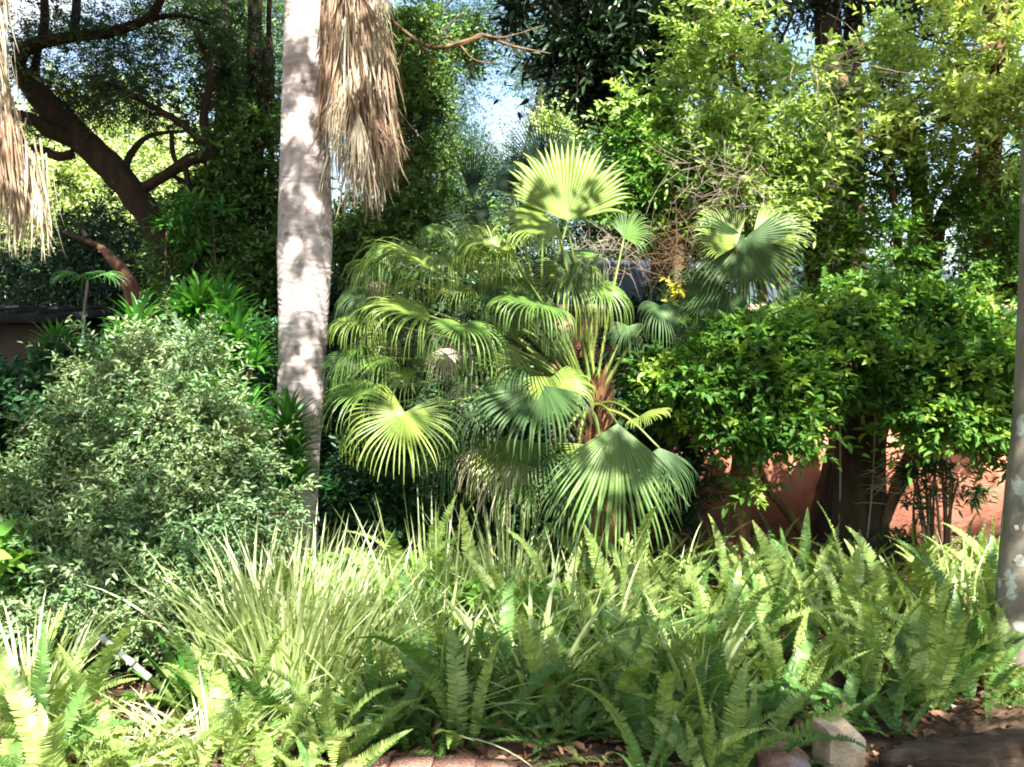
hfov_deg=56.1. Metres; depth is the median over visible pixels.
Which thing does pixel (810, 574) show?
sword fern
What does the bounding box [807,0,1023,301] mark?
sunny tree
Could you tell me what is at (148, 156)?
distant tree
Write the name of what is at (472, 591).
leafy plant
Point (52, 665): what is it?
sword fern
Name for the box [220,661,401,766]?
sword fern
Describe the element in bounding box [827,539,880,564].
sword fern
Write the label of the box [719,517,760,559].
sword fern
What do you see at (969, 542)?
sword fern
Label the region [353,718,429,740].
sword fern
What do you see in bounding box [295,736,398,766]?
sword fern
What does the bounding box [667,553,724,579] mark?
sword fern
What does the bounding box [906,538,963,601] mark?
sword fern
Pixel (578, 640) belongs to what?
grass clump
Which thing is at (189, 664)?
sword fern
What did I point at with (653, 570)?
sword fern
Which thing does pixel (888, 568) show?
sword fern
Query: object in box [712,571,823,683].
sword fern
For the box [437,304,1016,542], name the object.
garden wall
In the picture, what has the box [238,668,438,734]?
sword fern
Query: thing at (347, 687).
sword fern
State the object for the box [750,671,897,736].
sword fern
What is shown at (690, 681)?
grass clump
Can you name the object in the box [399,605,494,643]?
sword fern
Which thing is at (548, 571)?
sword fern
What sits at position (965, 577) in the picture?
sword fern
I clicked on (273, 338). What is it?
dark bush
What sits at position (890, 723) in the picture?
sword fern
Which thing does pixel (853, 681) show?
sword fern
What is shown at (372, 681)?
sword fern
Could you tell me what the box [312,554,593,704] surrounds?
grass clump
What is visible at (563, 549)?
sword fern
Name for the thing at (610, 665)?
sword fern
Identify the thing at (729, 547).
sword fern
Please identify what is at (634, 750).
sword fern
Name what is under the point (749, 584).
sword fern
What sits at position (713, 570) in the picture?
sword fern
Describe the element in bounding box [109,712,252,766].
sword fern
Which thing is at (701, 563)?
sword fern
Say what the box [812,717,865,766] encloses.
cut stone
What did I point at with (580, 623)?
grass clump
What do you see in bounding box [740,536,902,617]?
sword fern
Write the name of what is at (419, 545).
grass clump
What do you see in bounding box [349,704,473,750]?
sword fern
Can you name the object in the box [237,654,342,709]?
sword fern
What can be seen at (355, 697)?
sword fern
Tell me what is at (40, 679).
sword fern
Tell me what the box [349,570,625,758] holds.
sword fern
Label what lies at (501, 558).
grass clump
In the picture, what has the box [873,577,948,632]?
sword fern
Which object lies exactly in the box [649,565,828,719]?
sword fern
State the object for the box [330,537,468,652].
sword fern
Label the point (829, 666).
sword fern
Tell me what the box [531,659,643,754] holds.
sword fern
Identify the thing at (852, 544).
sword fern
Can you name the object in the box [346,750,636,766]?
brick edging
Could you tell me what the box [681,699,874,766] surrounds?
sword fern
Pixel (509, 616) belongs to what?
sword fern
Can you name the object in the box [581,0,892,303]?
sunny tree
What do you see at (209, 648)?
grass clump
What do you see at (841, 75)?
dead twigs
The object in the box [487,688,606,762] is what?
sword fern
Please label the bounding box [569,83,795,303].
green tree
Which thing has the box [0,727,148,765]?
sword fern
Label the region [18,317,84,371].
dracaena
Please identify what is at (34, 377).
dark bush
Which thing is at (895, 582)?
sword fern
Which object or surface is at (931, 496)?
cane plant
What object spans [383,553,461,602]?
leafy plant
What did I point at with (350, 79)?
fan palm
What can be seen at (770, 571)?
sword fern
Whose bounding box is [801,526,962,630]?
sword fern
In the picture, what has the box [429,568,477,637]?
sword fern
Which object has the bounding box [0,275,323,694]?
nandina bush
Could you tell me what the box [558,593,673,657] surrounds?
sword fern
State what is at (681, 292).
yellow leaf cluster
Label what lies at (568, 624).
leafy plant
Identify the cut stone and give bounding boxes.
[755,741,810,766]
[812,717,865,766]
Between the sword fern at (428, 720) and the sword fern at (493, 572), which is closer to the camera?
the sword fern at (428, 720)
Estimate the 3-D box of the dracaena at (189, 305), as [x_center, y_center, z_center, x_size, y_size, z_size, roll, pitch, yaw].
[-2.124,0.360,6.938,1.057,2.420,0.816,0,2,0]
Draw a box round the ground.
[0,388,1023,766]
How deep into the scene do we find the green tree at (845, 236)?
9.98 m
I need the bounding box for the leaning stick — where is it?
[13,409,37,438]
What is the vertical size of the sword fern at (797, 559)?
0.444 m
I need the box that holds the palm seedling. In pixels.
[49,270,129,331]
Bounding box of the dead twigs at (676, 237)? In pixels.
[589,163,757,317]
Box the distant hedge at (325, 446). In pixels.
[248,144,600,522]
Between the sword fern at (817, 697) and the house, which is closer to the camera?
the sword fern at (817, 697)
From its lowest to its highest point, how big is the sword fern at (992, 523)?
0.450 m
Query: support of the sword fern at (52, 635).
on the ground
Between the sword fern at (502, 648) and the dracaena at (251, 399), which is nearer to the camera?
the sword fern at (502, 648)
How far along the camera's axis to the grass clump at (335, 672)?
4.79 m
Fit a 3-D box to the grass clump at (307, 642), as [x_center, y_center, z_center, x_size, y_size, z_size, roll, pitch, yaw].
[-1.119,1.150,4.769,1.227,0.945,1.275,1,2,40]
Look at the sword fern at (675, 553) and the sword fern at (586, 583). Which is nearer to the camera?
the sword fern at (586, 583)
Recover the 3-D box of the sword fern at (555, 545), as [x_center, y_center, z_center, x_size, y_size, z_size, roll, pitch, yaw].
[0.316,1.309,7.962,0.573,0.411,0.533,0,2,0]
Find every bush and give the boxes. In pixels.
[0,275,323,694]
[0,324,148,613]
[0,513,83,666]
[20,276,277,554]
[270,413,570,568]
[322,231,599,552]
[537,263,752,549]
[869,518,958,562]
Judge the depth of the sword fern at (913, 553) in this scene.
7.63 m
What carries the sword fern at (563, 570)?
on the ground
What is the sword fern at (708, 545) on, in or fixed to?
on the ground
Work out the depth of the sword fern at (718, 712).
4.27 m
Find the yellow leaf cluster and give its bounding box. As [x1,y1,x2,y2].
[659,276,686,303]
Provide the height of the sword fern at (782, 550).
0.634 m
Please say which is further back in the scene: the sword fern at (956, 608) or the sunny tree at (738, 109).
the sunny tree at (738, 109)
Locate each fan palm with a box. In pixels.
[0,0,64,265]
[277,0,425,567]
[312,139,699,608]
[660,202,815,575]
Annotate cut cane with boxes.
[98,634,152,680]
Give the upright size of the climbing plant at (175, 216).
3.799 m
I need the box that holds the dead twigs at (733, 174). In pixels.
[639,126,804,228]
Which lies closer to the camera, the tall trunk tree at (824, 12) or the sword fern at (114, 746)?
the sword fern at (114, 746)
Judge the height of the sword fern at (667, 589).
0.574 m
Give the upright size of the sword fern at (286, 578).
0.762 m
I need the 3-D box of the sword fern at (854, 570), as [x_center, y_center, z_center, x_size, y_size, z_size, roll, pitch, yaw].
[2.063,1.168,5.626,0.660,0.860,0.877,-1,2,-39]
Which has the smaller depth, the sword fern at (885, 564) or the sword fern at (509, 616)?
the sword fern at (509, 616)
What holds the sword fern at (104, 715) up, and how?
on the ground
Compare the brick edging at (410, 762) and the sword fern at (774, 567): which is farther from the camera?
the sword fern at (774, 567)
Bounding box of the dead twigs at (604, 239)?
[552,213,663,297]
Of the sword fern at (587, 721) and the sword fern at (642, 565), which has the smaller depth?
the sword fern at (587, 721)
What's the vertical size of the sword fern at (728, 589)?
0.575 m
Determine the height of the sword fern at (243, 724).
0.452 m
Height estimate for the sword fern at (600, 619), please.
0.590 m
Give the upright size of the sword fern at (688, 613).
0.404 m
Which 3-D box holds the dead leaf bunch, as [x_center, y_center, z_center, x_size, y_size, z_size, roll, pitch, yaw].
[3.075,0.783,7.748,0.642,0.467,0.371,0,2,0]
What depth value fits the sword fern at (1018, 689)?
4.92 m
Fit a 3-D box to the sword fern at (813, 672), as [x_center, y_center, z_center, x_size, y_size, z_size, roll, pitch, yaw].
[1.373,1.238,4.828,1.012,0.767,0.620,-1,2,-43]
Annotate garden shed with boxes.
[0,306,154,498]
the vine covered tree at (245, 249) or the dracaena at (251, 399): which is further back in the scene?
the vine covered tree at (245, 249)
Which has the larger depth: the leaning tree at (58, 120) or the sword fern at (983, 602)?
the leaning tree at (58, 120)
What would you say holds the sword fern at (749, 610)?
on the ground
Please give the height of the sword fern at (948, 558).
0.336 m
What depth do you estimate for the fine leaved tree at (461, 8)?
18.93 m
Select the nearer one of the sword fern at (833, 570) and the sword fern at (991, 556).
the sword fern at (991, 556)
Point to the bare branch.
(421, 44)
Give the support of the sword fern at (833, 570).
on the ground
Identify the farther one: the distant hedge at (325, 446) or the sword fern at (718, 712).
the distant hedge at (325, 446)
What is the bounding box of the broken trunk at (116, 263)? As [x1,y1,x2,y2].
[62,220,152,368]
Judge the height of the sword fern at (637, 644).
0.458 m
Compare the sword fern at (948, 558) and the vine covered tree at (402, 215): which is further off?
the vine covered tree at (402, 215)
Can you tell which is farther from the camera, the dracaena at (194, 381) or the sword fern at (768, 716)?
the dracaena at (194, 381)
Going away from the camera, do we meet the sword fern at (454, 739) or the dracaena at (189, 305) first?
the sword fern at (454, 739)
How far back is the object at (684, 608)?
6.43 m
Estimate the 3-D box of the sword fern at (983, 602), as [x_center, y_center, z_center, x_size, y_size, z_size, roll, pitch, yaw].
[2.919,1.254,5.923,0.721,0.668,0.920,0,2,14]
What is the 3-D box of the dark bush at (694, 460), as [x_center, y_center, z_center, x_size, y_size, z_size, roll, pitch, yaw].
[1.207,0.194,8.789,2.059,2.728,1.409,0,2,0]
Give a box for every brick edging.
[344,754,554,766]
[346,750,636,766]
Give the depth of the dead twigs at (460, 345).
6.48 m
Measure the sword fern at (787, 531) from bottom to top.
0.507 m
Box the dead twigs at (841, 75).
[758,0,945,151]
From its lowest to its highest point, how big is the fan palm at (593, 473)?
3.368 m
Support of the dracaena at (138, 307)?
on the ground
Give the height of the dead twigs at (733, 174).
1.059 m
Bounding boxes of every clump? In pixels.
[0,590,151,726]
[21,668,226,766]
[66,645,336,766]
[85,516,346,698]
[113,612,246,710]
[129,515,456,707]
[148,519,419,711]
[207,604,563,766]
[260,501,360,600]
[273,537,498,683]
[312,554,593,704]
[335,481,516,638]
[395,543,696,704]
[410,482,577,620]
[445,520,693,640]
[472,529,719,666]
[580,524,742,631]
[599,587,800,711]
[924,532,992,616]
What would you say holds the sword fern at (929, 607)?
on the ground
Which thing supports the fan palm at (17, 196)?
on the ground
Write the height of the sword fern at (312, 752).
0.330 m
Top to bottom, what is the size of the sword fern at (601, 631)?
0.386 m
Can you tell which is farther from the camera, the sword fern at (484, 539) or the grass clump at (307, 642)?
the sword fern at (484, 539)
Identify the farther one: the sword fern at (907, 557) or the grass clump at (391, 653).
the sword fern at (907, 557)
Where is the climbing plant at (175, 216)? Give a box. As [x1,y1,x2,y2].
[142,185,241,343]
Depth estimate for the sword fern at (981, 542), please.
6.76 m
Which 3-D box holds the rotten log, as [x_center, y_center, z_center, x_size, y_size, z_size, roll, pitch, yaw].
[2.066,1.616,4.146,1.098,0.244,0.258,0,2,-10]
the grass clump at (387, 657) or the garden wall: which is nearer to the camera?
the grass clump at (387, 657)
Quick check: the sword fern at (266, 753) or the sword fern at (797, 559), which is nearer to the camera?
the sword fern at (266, 753)
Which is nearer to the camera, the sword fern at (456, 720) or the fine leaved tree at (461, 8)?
the sword fern at (456, 720)
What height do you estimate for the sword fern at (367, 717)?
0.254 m
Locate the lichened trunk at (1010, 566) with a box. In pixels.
[994,102,1023,693]
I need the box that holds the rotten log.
[878,725,1023,766]
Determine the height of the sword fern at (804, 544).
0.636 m
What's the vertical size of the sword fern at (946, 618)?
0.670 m
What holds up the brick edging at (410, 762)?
on the ground
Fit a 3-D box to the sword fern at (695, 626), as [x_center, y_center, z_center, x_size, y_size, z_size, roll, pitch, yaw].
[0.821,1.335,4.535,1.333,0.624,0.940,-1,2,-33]
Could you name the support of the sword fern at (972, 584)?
on the ground
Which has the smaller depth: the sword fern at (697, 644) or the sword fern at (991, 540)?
the sword fern at (697, 644)
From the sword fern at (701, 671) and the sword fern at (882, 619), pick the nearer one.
the sword fern at (701, 671)
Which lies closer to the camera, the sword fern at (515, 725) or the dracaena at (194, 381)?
the sword fern at (515, 725)
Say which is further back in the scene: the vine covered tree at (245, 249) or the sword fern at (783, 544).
the vine covered tree at (245, 249)
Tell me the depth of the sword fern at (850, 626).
5.16 m
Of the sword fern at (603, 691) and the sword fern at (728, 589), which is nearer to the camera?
the sword fern at (603, 691)
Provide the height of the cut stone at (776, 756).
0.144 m
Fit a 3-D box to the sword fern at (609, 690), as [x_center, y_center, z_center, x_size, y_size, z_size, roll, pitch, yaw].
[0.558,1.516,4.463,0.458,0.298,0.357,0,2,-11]
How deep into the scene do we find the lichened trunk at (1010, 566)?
5.08 m
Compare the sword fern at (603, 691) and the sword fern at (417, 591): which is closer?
the sword fern at (603, 691)
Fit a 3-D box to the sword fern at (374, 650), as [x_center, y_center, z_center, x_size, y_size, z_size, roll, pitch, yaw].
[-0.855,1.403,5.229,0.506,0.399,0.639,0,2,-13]
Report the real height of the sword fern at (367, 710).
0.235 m
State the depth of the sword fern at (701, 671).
4.38 m
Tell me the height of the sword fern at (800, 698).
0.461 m
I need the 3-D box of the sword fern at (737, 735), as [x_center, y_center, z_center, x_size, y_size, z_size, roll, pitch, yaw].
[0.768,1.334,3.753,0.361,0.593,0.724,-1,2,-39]
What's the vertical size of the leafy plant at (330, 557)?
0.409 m
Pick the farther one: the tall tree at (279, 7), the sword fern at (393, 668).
the tall tree at (279, 7)
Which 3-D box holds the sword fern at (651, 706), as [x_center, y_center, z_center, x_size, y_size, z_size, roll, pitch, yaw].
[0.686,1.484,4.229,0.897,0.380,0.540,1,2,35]
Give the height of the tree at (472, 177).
4.096 m
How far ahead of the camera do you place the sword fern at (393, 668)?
4.99 m
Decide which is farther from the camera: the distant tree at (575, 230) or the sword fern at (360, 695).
the distant tree at (575, 230)
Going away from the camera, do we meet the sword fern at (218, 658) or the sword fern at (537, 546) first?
the sword fern at (218, 658)
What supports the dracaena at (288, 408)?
on the ground
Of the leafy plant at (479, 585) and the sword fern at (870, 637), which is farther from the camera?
the leafy plant at (479, 585)
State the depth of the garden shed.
9.20 m
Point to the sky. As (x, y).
(508, 102)
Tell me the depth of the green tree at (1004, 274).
9.57 m
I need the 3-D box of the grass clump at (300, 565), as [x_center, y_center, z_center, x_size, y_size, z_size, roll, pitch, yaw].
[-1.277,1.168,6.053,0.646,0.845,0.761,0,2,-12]
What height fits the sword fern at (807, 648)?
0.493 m
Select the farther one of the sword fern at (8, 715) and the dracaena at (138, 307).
the dracaena at (138, 307)
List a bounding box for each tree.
[0,0,283,296]
[0,50,276,303]
[0,155,337,340]
[89,0,339,479]
[113,0,283,163]
[277,0,527,493]
[390,0,604,269]
[438,108,615,543]
[483,0,776,301]
[487,119,883,262]
[523,90,881,259]
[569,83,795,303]
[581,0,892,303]
[608,257,1016,565]
[720,0,1019,294]
[743,53,1019,299]
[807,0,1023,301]
[909,136,1021,339]
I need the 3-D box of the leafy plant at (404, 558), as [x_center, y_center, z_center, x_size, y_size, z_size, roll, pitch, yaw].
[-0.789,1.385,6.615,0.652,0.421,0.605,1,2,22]
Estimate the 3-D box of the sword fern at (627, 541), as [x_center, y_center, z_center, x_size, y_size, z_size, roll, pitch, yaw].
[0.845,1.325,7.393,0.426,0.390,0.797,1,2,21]
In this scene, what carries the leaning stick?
on the dark bush at (34, 377)
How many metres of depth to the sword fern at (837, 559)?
6.50 m
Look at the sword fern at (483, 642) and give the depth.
4.99 m
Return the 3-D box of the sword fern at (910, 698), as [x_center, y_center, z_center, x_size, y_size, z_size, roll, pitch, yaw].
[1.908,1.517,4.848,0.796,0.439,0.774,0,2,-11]
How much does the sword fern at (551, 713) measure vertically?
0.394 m
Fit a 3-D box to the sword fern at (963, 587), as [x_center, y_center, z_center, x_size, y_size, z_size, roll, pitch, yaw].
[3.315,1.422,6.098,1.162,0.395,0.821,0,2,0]
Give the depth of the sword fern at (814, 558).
7.39 m
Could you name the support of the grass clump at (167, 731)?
on the ground
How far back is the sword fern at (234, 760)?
4.04 m
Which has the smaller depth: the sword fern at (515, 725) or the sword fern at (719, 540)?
the sword fern at (515, 725)
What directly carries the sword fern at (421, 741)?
on the ground
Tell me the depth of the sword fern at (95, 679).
4.23 m
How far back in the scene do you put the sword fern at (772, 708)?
4.53 m
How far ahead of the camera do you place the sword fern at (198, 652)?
4.68 m
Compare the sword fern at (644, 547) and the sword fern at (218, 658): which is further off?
the sword fern at (644, 547)
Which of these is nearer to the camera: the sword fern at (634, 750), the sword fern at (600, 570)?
the sword fern at (634, 750)
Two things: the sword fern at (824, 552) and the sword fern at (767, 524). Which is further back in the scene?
the sword fern at (767, 524)
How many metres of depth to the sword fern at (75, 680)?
4.15 m
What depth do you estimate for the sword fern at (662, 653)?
4.61 m
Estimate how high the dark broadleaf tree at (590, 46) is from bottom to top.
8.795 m
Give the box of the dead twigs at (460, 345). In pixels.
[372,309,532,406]
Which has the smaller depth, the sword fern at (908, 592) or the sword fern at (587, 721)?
the sword fern at (587, 721)
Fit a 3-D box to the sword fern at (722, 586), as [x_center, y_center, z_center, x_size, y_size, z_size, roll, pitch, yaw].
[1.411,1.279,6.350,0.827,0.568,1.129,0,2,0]
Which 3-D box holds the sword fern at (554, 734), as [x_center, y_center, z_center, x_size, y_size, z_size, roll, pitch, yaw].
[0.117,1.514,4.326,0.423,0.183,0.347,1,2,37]
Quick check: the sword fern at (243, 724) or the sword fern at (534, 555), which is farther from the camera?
the sword fern at (534, 555)
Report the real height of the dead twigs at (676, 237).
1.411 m
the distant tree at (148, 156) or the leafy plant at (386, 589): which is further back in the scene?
the distant tree at (148, 156)
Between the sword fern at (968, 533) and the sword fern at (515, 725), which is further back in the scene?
the sword fern at (968, 533)
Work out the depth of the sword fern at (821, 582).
5.95 m
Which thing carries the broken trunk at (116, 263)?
on the ground
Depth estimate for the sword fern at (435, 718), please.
4.37 m
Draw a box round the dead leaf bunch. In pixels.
[855,453,920,507]
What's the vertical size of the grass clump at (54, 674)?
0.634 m
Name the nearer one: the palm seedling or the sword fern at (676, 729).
the sword fern at (676, 729)
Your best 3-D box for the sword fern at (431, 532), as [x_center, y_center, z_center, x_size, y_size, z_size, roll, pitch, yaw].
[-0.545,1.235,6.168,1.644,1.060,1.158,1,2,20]
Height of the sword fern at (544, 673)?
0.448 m
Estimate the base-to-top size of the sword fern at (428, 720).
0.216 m
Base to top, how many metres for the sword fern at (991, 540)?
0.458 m
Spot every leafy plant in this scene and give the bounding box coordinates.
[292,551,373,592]
[299,575,397,632]
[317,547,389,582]
[347,549,421,571]
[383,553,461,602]
[407,551,497,613]
[414,579,512,646]
[453,565,539,628]
[476,574,581,653]
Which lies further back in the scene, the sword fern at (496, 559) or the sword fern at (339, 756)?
the sword fern at (496, 559)
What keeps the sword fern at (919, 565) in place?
on the ground
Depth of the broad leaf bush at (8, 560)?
5.17 m
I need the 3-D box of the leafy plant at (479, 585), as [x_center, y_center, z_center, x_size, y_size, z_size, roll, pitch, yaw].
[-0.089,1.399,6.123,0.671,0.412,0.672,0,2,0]
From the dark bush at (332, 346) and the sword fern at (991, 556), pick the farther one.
the dark bush at (332, 346)
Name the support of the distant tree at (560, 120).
on the ground
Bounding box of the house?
[527,258,957,303]
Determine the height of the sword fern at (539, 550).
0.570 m
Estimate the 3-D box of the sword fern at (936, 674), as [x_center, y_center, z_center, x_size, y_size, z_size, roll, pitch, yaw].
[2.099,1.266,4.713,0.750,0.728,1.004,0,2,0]
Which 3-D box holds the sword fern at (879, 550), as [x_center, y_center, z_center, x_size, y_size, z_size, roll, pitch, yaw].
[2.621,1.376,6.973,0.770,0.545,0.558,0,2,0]
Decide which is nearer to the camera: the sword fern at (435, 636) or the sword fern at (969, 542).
the sword fern at (435, 636)
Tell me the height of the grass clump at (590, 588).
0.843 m
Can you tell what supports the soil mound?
on the ground
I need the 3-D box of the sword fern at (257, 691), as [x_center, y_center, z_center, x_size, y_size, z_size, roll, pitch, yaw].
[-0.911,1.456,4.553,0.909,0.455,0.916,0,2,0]
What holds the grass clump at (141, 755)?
on the ground
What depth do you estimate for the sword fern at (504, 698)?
4.69 m
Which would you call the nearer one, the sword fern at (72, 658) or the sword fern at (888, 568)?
the sword fern at (72, 658)
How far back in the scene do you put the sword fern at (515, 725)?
4.35 m
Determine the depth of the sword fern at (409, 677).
4.54 m
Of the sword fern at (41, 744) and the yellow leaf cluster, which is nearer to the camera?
the sword fern at (41, 744)
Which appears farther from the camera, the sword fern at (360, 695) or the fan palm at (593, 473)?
the fan palm at (593, 473)
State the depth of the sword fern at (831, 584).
5.59 m
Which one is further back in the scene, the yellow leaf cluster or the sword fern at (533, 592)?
the yellow leaf cluster
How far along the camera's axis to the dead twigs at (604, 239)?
7.22 m
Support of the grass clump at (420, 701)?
on the ground
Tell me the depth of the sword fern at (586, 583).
6.16 m
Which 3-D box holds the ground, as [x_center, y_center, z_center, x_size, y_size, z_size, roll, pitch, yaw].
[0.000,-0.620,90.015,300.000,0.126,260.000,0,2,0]
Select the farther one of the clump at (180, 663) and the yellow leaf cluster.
the yellow leaf cluster
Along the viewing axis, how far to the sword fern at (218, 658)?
4.57 m
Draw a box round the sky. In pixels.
[0,0,1023,303]
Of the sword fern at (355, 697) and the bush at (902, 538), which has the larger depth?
the bush at (902, 538)
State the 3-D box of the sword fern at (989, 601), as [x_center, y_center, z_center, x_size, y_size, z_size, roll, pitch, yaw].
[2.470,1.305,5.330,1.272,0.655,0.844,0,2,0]
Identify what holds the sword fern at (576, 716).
on the ground
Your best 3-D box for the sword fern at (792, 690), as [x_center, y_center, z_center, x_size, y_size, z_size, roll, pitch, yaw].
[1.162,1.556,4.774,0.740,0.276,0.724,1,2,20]
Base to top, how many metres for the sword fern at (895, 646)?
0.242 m
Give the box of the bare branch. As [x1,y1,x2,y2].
[387,6,550,85]
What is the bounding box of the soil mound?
[892,695,1023,745]
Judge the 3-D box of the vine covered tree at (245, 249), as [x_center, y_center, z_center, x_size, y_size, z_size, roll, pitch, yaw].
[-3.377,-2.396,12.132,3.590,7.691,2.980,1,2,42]
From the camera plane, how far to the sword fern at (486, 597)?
5.56 m
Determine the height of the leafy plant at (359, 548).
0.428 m
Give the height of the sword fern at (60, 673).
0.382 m
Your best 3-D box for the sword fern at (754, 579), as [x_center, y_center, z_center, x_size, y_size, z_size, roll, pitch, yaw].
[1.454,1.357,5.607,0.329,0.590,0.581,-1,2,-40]
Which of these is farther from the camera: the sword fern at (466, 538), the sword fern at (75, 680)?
the sword fern at (466, 538)
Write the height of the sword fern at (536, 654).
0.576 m
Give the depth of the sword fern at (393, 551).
5.94 m
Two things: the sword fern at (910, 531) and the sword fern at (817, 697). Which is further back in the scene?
the sword fern at (910, 531)
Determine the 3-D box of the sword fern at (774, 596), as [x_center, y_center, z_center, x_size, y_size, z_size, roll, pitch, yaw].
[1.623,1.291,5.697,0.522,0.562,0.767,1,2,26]
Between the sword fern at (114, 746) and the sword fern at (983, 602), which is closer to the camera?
the sword fern at (114, 746)
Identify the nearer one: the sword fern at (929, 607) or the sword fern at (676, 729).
the sword fern at (676, 729)
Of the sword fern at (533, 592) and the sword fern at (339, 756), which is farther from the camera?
the sword fern at (533, 592)
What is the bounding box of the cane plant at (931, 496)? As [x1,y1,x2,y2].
[879,437,999,569]
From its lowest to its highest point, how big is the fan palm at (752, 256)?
2.940 m
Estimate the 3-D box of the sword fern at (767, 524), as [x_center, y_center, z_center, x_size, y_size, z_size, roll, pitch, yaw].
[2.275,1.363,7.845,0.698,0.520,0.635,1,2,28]
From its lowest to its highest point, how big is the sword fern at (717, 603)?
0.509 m
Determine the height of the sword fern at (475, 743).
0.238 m
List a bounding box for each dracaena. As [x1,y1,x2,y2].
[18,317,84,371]
[94,285,176,489]
[154,266,281,593]
[161,364,229,434]
[228,382,281,493]
[252,382,332,576]
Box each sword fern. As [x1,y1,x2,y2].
[0,604,139,721]
[0,618,184,745]
[0,621,145,766]
[0,646,149,766]
[0,660,134,763]
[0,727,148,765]
[20,646,134,708]
[44,635,94,693]
[47,644,105,715]
[57,643,171,766]
[78,724,275,766]
[94,691,229,766]
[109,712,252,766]
[111,619,338,766]
[142,611,270,745]
[163,617,280,727]
[165,649,288,733]
[180,672,352,766]
[183,561,418,633]
[183,662,371,766]
[188,693,291,761]
[191,642,314,729]
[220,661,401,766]
[234,638,408,750]
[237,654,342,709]
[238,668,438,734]
[240,712,413,766]
[248,675,409,746]
[274,667,430,766]
[278,623,455,743]
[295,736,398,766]
[309,684,430,733]
[312,496,521,617]
[312,623,404,725]
[317,689,393,752]
[321,494,472,600]
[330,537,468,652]
[335,701,423,746]
[337,634,429,720]
[344,626,506,704]
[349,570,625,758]
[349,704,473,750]
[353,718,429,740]
[361,694,462,742]
[364,568,423,634]
[364,641,495,738]
[366,690,443,758]
[367,616,406,664]
[367,696,457,755]
[381,588,521,672]
[389,626,517,749]
[394,570,615,727]
[396,685,505,751]
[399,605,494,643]
[401,652,612,737]
[413,575,560,680]
[417,552,593,661]
[418,688,508,747]
[423,670,555,712]
[424,627,594,678]
[427,694,566,742]
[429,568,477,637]
[438,504,522,629]
[440,547,525,562]
[446,571,593,656]
[465,534,522,606]
[467,646,661,759]
[475,529,670,640]
[477,610,677,722]
[479,681,556,736]
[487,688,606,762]
[489,683,580,742]
[493,529,567,579]
[499,589,721,685]
[505,545,562,573]
[512,602,679,719]
[514,599,776,721]
[516,546,615,593]
[524,523,564,589]
[525,526,569,559]
[525,634,698,709]
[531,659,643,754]
[531,671,733,766]
[537,693,603,732]
[538,520,569,569]
[540,505,733,631]
[555,544,651,632]
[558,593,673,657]
[561,523,694,632]
[561,607,757,728]
[564,672,656,745]
[568,665,734,757]
[568,684,783,766]
[569,587,707,659]
[572,708,640,741]
[579,628,715,731]
[584,617,683,698]
[587,634,692,669]
[589,668,616,737]
[595,634,771,744]
[614,527,655,578]
[616,537,664,566]
[616,540,719,603]
[618,533,699,586]
[619,707,748,766]
[626,552,713,629]
[626,561,855,694]
[633,649,872,765]
[642,648,804,758]
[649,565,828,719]
[649,657,794,766]
[650,551,761,650]
[650,709,804,766]
[651,535,694,573]
[660,512,723,566]
[661,550,779,614]
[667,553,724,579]
[672,683,803,726]
[673,557,766,659]
[674,513,766,601]
[675,565,759,654]
[680,549,860,694]
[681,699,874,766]
[684,670,822,709]
[700,517,798,573]
[705,523,725,557]
[709,568,781,600]
[711,534,766,580]
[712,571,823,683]
[716,560,799,656]
[717,520,874,650]
[718,560,830,629]
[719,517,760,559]
[725,555,814,592]
[725,650,849,731]
[736,621,861,737]
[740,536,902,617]
[740,546,835,638]
[744,524,866,609]
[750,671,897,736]
[753,511,811,572]
[754,530,844,588]
[756,507,892,587]
[764,537,815,574]
[770,542,895,622]
[776,501,919,635]
[777,525,800,582]
[778,566,1007,701]
[779,533,947,601]
[782,586,931,683]
[788,658,953,734]
[790,577,890,674]
[791,538,908,596]
[792,544,836,580]
[793,559,901,626]
[795,625,992,713]
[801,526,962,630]
[808,522,866,574]
[811,667,932,739]
[813,551,859,645]
[821,591,1021,683]
[825,541,944,616]
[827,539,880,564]
[827,542,904,595]
[834,617,956,669]
[838,559,1023,718]
[843,598,1023,708]
[847,529,914,563]
[858,575,941,641]
[859,563,1010,677]
[863,542,964,626]
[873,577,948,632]
[879,555,903,585]
[881,549,988,649]
[884,535,997,651]
[887,516,960,561]
[891,525,954,565]
[895,532,958,574]
[895,544,973,592]
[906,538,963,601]
[920,520,988,590]
[925,524,995,636]
[935,533,988,575]
[942,522,996,576]
[942,603,1023,723]
[944,560,977,620]
[945,512,1000,567]
[945,575,978,607]
[949,583,1017,699]
[951,514,999,552]
[958,556,971,610]
[967,530,997,569]
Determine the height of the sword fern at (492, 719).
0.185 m
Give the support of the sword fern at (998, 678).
on the ground
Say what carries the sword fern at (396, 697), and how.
on the ground
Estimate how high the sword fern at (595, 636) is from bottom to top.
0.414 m
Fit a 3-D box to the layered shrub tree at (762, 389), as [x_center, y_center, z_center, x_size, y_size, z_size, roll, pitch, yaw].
[2.360,0.418,7.430,3.374,2.855,2.440,0,2,-10]
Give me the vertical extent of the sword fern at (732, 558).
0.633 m
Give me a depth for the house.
14.44 m
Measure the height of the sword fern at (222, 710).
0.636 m

